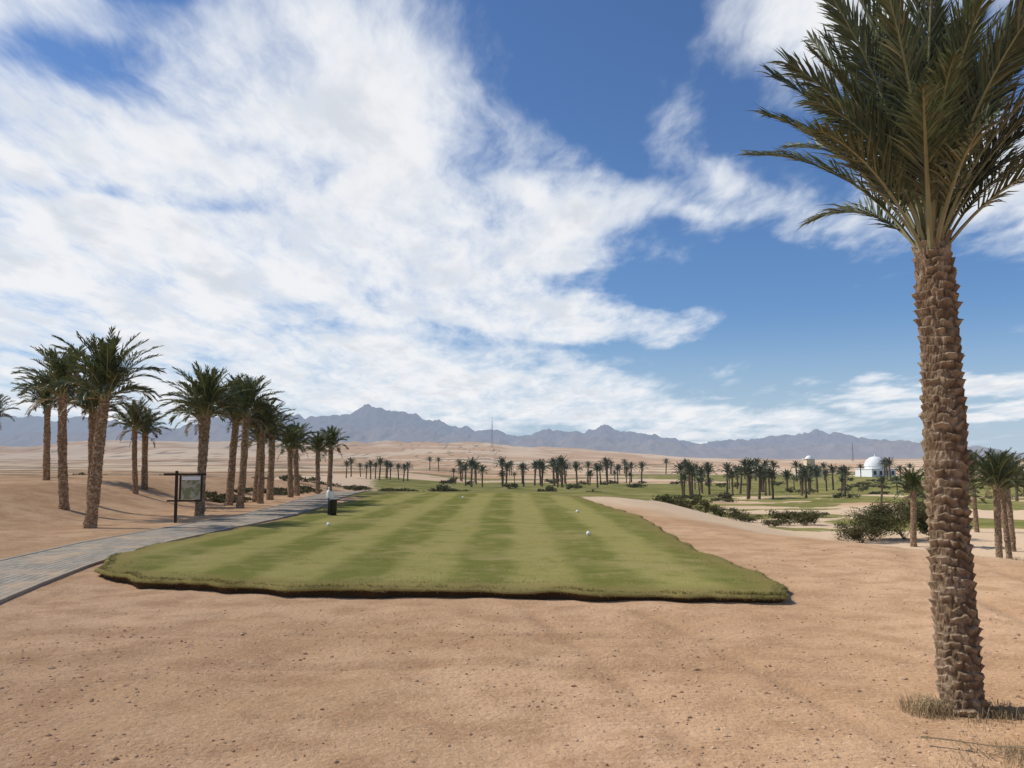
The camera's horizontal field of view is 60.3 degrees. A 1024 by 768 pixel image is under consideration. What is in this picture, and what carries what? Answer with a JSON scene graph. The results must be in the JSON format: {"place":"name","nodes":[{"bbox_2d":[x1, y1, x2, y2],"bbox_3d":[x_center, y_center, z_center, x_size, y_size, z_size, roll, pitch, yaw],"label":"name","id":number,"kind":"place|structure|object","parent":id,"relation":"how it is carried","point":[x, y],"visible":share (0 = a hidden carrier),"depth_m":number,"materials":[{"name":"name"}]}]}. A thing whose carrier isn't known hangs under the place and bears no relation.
{"place":"outdoors","nodes":[
{"label":"outdoors","id":0,"kind":"place"},
{"bbox_2d":[0,491,380,603],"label":"cart path","id":1,"kind":"structure","parent":0,"point":[22,574],"depth_m":17.31,"materials":[{"name":"grey concrete"}]},
{"bbox_2d":[0,404,879,447],"bbox_3d":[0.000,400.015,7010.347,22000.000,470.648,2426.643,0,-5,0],"label":"mountain range","id":2,"kind":"structure","parent":0,"point":[367,417],"depth_m":6827.65,"materials":[{"name":"grey stone"}]},
{"bbox_2d":[0,440,1023,767],"bbox_3d":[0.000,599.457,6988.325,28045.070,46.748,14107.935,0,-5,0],"label":"ground","id":3,"kind":"structure","parent":0,"point":[32,518],"depth_m":7.94,"materials":[{"name":"beige sand"}]},
{"bbox_2d":[0,393,19,428],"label":"date palm tree","id":4,"kind":"object","parent":3,"relation":"on","point":[2,410],"visible":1,"depth_m":41.69,"materials":[{"name":"green plant"}]},
{"bbox_2d":[9,372,76,479],"bbox_3d":[-19.065,1.699,36.025,2.673,4.715,2.807,2,-6,-24],"label":"date palm tree","id":5,"kind":"object","parent":3,"relation":"on","point":[45,405],"visible":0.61,"depth_m":35.82,"materials":[{"name":"green plant"}]},
{"bbox_2d":[10,342,94,509],"bbox_3d":[-13.652,1.282,26.701,3.162,5.273,2.877,-2,-5,21],"label":"date palm tree","id":6,"kind":"object","parent":3,"relation":"on","point":[58,368],"visible":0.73,"depth_m":26.53,"materials":[{"name":"plant"}]},
{"bbox_2d":[49,372,135,503],"bbox_3d":[-13.563,1.669,28.500,2.673,4.715,2.807,-4,-7,41],"label":"date palm tree","id":7,"kind":"object","parent":3,"relation":"on","point":[91,405],"visible":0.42,"depth_m":28.46,"materials":[{"name":"green plant"}]},
{"bbox_2d":[40,325,166,528],"bbox_3d":[-10.629,1.187,22.933,3.059,5.360,3.177,2,-5,-21],"label":"date palm tree","id":8,"kind":"object","parent":3,"relation":"on","point":[108,373],"visible":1,"depth_m":22.80,"materials":[{"name":"green plant"}]},
{"bbox_2d":[108,396,161,494],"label":"date palm tree","id":9,"kind":"object","parent":3,"relation":"on","point":[135,423],"visible":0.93,"depth_m":33.33,"materials":[{"name":"green plant"}]},
{"bbox_2d":[122,406,170,489],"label":"date palm tree","id":10,"kind":"object","parent":3,"relation":"on","point":[144,432],"visible":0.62,"depth_m":35.33,"materials":[{"name":"green plant"}]},
{"bbox_2d":[163,471,206,522],"bbox_3d":[-9.208,3.184,24.805,1.160,1.480,0.131,1,-5,-7],"label":"golf hole sign","id":11,"kind":"object","parent":3,"relation":"on","point":[190,487],"visible":1,"depth_m":24.79,"materials":[{"name":"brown wood"}]},
{"bbox_2d":[156,376,244,510],"bbox_3d":[-10.923,2.072,30.972,3.004,5.009,2.733,3,-6,-30],"label":"date palm tree","id":12,"kind":"object","parent":3,"relation":"on","point":[199,422],"visible":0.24,"depth_m":30.92,"materials":[{"name":"green plant"}]},
{"bbox_2d":[157,361,254,515],"bbox_3d":[-9.941,1.827,28.698,3.056,5.134,2.910,0,-5,0],"label":"date palm tree","id":13,"kind":"object","parent":3,"relation":"on","point":[207,396],"visible":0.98,"depth_m":28.49,"materials":[{"name":"green plant"}]},
{"bbox_2d":[217,376,275,505],"bbox_3d":[-10.814,2.268,34.631,3.113,5.253,2.997,-1,-5,12],"label":"date palm tree","id":14,"kind":"object","parent":3,"relation":"on","point":[230,484],"visible":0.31,"depth_m":34.40,"materials":[{"name":"green plant"}]},
{"bbox_2d":[212,374,283,507],"bbox_3d":[-9.946,2.120,32.855,2.877,5.273,3.162,1,-5,-9],"label":"date palm tree","id":15,"kind":"object","parent":3,"relation":"on","point":[252,394],"visible":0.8,"depth_m":32.73,"materials":[{"name":"green plant"}]},
{"bbox_2d":[238,416,286,501],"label":"date palm tree","id":16,"kind":"object","parent":3,"relation":"on","point":[255,482],"visible":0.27,"depth_m":37.27,"materials":[{"name":"plant"}]},
{"bbox_2d":[230,396,295,503],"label":"date palm tree","id":17,"kind":"object","parent":3,"relation":"on","point":[261,461],"visible":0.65,"depth_m":35.71,"materials":[{"name":"plant"}]},
{"bbox_2d":[250,410,299,499],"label":"date palm tree","id":18,"kind":"object","parent":3,"relation":"on","point":[270,474],"visible":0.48,"depth_m":39.80,"materials":[{"name":"plant"}]},
{"bbox_2d":[72,472,492,502],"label":"scrub","id":19,"kind":"object","parent":3,"relation":"on","point":[219,498],"visible":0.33,"depth_m":59.47,"materials":[{"name":"green plant"}]},
{"bbox_2d":[275,424,312,496],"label":"date palm tree","id":20,"kind":"object","parent":3,"relation":"on","point":[288,446],"visible":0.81,"depth_m":42.24,"materials":[{"name":"plant"}]},
{"bbox_2d":[275,421,317,495],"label":"date palm tree","id":21,"kind":"object","parent":3,"relation":"on","point":[296,475],"visible":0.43,"depth_m":44.69,"materials":[{"name":"plant"}]},
{"bbox_2d":[302,430,335,493],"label":"date palm tree","id":22,"kind":"object","parent":3,"relation":"on","point":[318,441],"visible":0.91,"depth_m":47.63,"materials":[{"name":"plant"}]},
{"bbox_2d":[315,425,348,491],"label":"date palm tree","id":23,"kind":"object","parent":3,"relation":"on","point":[334,434],"visible":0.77,"depth_m":50.13,"materials":[{"name":"green plant"}]},
{"bbox_2d":[343,456,412,481],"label":"distant palm row","id":24,"kind":"object","parent":3,"relation":"on","point":[387,464],"visible":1,"depth_m":152.15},
{"bbox_2d":[94,493,787,602],"bbox_3d":[-1.550,4.120,27.672,10.830,0.263,34.586,0,-5,0],"label":"tee box","id":25,"kind":"object","parent":3,"relation":"on","point":[413,514],"visible":0.91,"depth_m":14.53,"materials":[{"name":"plant"}]},
{"bbox_2d":[327,487,336,515],"bbox_3d":[-5.200,3.402,25.600,0.300,0.830,0.300,-4,-6,37],"label":"golf ball washer","id":26,"kind":"object","parent":25,"relation":"on","point":[332,506],"visible":1,"depth_m":25.51,"materials":[{"name":"black plastic"}]},
{"bbox_2d":[95,507,789,600],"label":"grass","id":27,"kind":"structure","parent":3,"relation":"on","point":[777,591],"depth_m":11.97,"materials":[{"name":"green plant"}]},
{"bbox_2d":[425,455,687,487],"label":"distant palm grove","id":28,"kind":"object","parent":3,"relation":"on","point":[558,464],"visible":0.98,"depth_m":148.53,"materials":[{"name":"green plant"}]},
{"bbox_2d":[424,477,1023,501],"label":"shrub thicket","id":29,"kind":"object","parent":3,"relation":"on","point":[726,497],"visible":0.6,"depth_m":126.34,"materials":[{"name":"green plant"}]},
{"bbox_2d":[650,494,829,526],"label":"shrub bed","id":30,"kind":"object","parent":3,"relation":"on","point":[806,517],"visible":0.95,"depth_m":53.14,"materials":[{"name":"green plant"}]},
{"bbox_2d":[794,455,820,476],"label":"clubhouse","id":31,"kind":"structure","parent":3,"relation":"on","point":[808,459],"depth_m":250.00,"materials":[{"name":"paint"}]},
{"bbox_2d":[668,457,1023,501],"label":"distant palm grove","id":32,"kind":"object","parent":3,"relation":"on","point":[762,472],"visible":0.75,"depth_m":113.09,"materials":[{"name":"green plant"}]},
{"bbox_2d":[855,469,895,476],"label":"base","id":33,"kind":"object","parent":3,"relation":"on","point":[866,473],"visible":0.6,"depth_m":246.19,"materials":[{"name":"white paint"}]},
{"bbox_2d":[864,466,885,468],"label":"drum","id":34,"kind":"object","parent":33,"relation":"on","point":[873,467],"visible":0.86,"depth_m":246.50,"materials":[{"name":"white paint"}]},
{"bbox_2d":[864,456,883,465],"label":"dome","id":35,"kind":"structure","parent":34,"relation":"on","point":[873,461],"depth_m":247.22,"materials":[{"name":"white paint"}]},
{"bbox_2d":[735,0,1023,717],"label":"date palm tree","id":36,"kind":"object","parent":3,"relation":"on","point":[924,108],"visible":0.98,"depth_m":6.06,"materials":[{"name":"plant"}]},
{"bbox_2d":[832,492,928,542],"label":"desert bush","id":37,"kind":"object","parent":3,"relation":"on","point":[876,524],"visible":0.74,"depth_m":40.44,"materials":[{"name":"green plant"}]},
{"bbox_2d":[888,465,925,546],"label":"date palm tree","id":38,"kind":"object","parent":3,"relation":"on","point":[912,479],"visible":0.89,"depth_m":37.62,"materials":[{"name":"green plant"}]},
{"bbox_2d":[894,500,927,520],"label":"desert bush","id":39,"kind":"object","parent":3,"relation":"on","point":[920,502],"visible":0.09,"depth_m":49.85,"materials":[{"name":"green plant"}]},
{"bbox_2d":[894,683,963,720],"bbox_3d":[2.848,2.179,6.053,0.619,0.170,0.574,2,-6,-24],"label":"dry grass tuft","id":40,"kind":"object","parent":3,"relation":"on","point":[932,706],"visible":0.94,"depth_m":5.99,"materials":[{"name":"beige plant"}]},
{"bbox_2d":[925,746,1016,767],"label":"dry grass tuft","id":41,"kind":"object","parent":3,"relation":"on","point":[969,759],"visible":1,"depth_m":4.99,"materials":[{"name":"brown plant"}]},
{"bbox_2d":[921,736,1023,760],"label":"fallen palm frond","id":42,"kind":"object","parent":3,"relation":"on","point":[952,740],"visible":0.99,"depth_m":5.17,"materials":[{"name":"brown plant"}]},
{"bbox_2d":[968,448,985,531],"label":"date palm tree","id":43,"kind":"object","parent":3,"relation":"on","point":[975,510],"visible":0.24,"depth_m":45.48,"materials":[{"name":"green plant"}]},
{"bbox_2d":[968,469,987,514],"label":"date palm tree","id":44,"kind":"object","parent":3,"relation":"on","point":[974,490],"visible":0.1,"depth_m":31.23,"materials":[{"name":"green plant"}]},
{"bbox_2d":[937,709,1020,731],"bbox_3d":[3.032,2.189,5.773,0.536,0.091,0.463,-4,-6,37],"label":"dry grass tuft","id":45,"kind":"object","parent":3,"relation":"on","point":[977,720],"visible":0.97,"depth_m":5.76,"materials":[{"name":"brown plant"}]},
{"bbox_2d":[950,732,1023,764],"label":"dry grass tuft","id":46,"kind":"object","parent":3,"relation":"on","point":[1011,750],"visible":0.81,"depth_m":5.24,"materials":[{"name":"brown plant"}]},
{"bbox_2d":[968,447,1023,557],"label":"date palm tree","id":47,"kind":"object","parent":3,"relation":"on","point":[994,472],"visible":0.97,"depth_m":30.78,"materials":[{"name":"green plant"}]},
{"bbox_2d":[970,456,1023,558],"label":"date palm tree","id":48,"kind":"object","parent":3,"relation":"on","point":[1006,537],"visible":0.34,"depth_m":32.15,"materials":[{"name":"plant"}]},
{"bbox_2d":[972,451,1023,551],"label":"date palm tree","id":49,"kind":"object","parent":3,"relation":"on","point":[1011,523],"visible":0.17,"depth_m":35.57,"materials":[{"name":"plant"}]},
{"bbox_2d":[975,698,1023,723],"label":"dry grass tuft","id":50,"kind":"object","parent":3,"relation":"on","point":[1002,711],"visible":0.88,"depth_m":5.89,"materials":[{"name":"beige plant"}]},
{"bbox_2d":[989,739,1023,767],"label":"dry grass tuft","id":51,"kind":"object","parent":3,"relation":"on","point":[1018,758],"visible":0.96,"depth_m":5.08,"materials":[{"name":"beige plant"}]},
{"bbox_2d":[0,423,1023,459],"bbox_3d":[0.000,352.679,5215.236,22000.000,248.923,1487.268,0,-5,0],"label":"foothills","id":52,"kind":"structure","parent":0,"point":[897,449],"depth_m":5063.73,"materials":[{"name":"beige sand"}]},
{"bbox_2d":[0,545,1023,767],"bbox_3d":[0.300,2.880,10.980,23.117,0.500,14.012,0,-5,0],"label":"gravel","id":53,"kind":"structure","parent":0,"point":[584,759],"depth_m":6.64,"materials":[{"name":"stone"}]},
{"bbox_2d":[0,0,1023,452],"label":"sky","id":54,"kind":"structure","parent":0,"point":[520,217],"materials":[{"name":"blue"}]}
]}

